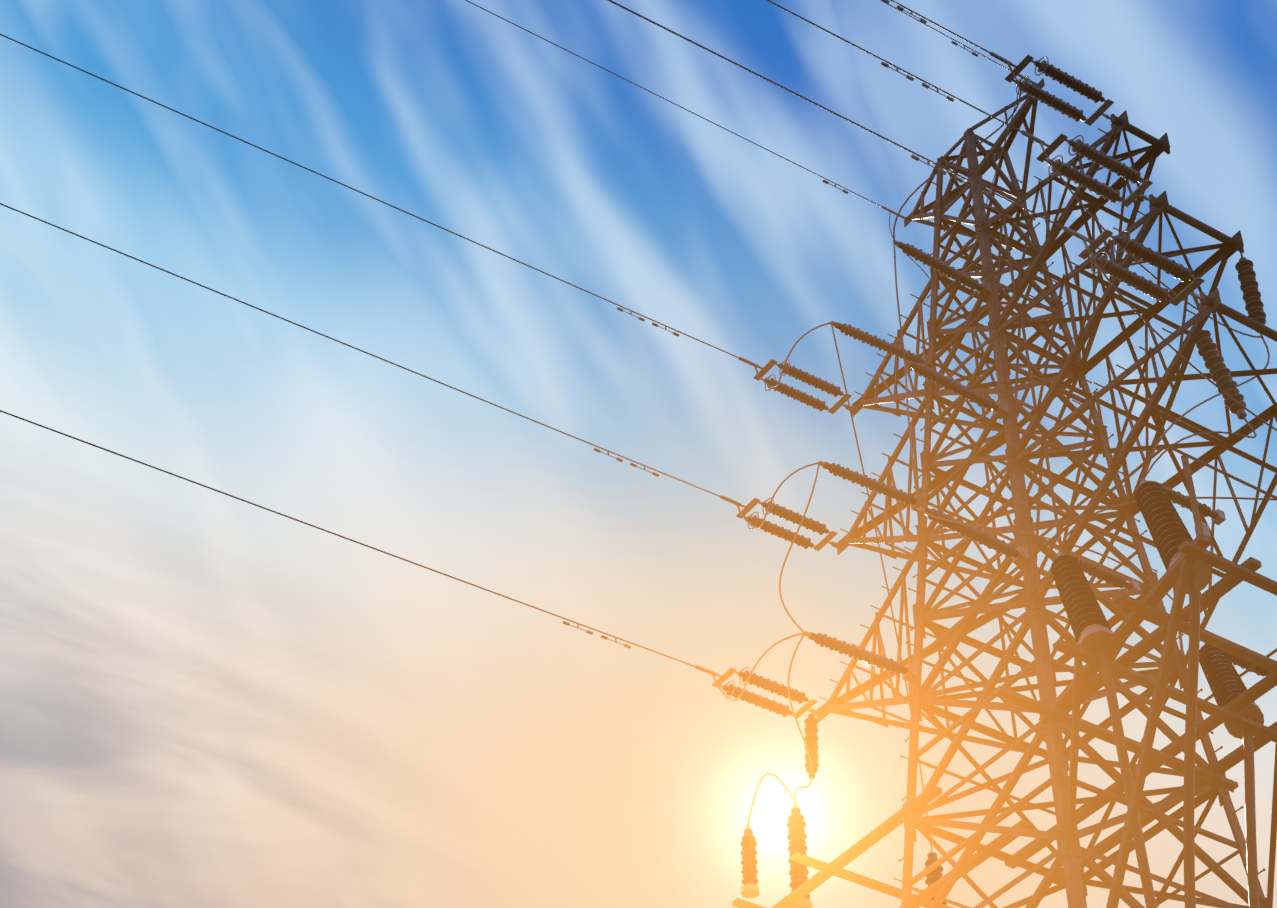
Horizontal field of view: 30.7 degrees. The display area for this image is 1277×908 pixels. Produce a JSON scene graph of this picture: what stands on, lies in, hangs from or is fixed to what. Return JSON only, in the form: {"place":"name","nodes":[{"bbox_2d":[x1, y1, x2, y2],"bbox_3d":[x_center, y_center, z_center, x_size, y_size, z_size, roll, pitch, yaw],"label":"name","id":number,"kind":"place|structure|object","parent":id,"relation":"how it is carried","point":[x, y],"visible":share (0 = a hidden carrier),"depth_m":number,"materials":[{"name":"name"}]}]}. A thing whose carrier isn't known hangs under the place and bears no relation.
{"place":"outdoors","nodes":[
{"label":"outdoors","id":0,"kind":"place"},
{"bbox_2d":[0,0,1276,907],"label":"sky","id":1,"kind":"structure","parent":0,"point":[209,698],"materials":[{"name":"blue"}]},
{"label":"ground","id":2,"kind":"structure","parent":0,"visible":0},
{"bbox_2d":[732,78,1276,907],"bbox_3d":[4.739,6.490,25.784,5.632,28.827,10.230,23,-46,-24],"label":"lattice tower","id":3,"kind":"structure","parent":2,"relation":"on","point":[1070,854],"depth_m":28.98,"materials":[{"name":"metal"}]},
{"bbox_2d":[563,0,1263,907],"bbox_3d":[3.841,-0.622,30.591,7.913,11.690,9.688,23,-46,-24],"label":"line hardware","id":4,"kind":"object","parent":3,"relation":"attached to","point":[1093,636],"visible":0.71,"depth_m":28.88,"materials":[{"name":"grey metal"}]},
{"bbox_2d":[0,0,1276,851],"bbox_3d":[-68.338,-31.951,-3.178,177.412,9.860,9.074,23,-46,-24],"label":"conductors","id":5,"kind":"object","parent":4,"relation":"attached to","point":[783,366],"visible":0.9,"depth_m":29.60,"materials":[{"name":"grey"}]},
{"bbox_2d":[722,60,1270,778],"bbox_3d":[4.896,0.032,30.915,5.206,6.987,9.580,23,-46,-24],"label":"grey insulators","id":6,"kind":"object","parent":3,"relation":"attached to","point":[1208,352],"visible":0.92,"depth_m":29.23,"materials":[{"name":"ceramic"}]},
{"bbox_2d":[740,481,1254,904],"bbox_3d":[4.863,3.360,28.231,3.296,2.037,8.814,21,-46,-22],"label":"brown insulators","id":7,"kind":"object","parent":3,"relation":"on","point":[1169,532],"visible":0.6,"depth_m":26.37,"materials":[{"name":"ceramic"}]},
{"bbox_2d":[1094,572,1259,907],"bbox_3d":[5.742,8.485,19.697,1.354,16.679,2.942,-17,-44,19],"label":"steel lattice tower beam","id":8,"kind":"object","parent":3,"relation":"attached to","point":[1189,771],"visible":0.92,"depth_m":23.78,"materials":[{"name":"brown metal"}]}
]}

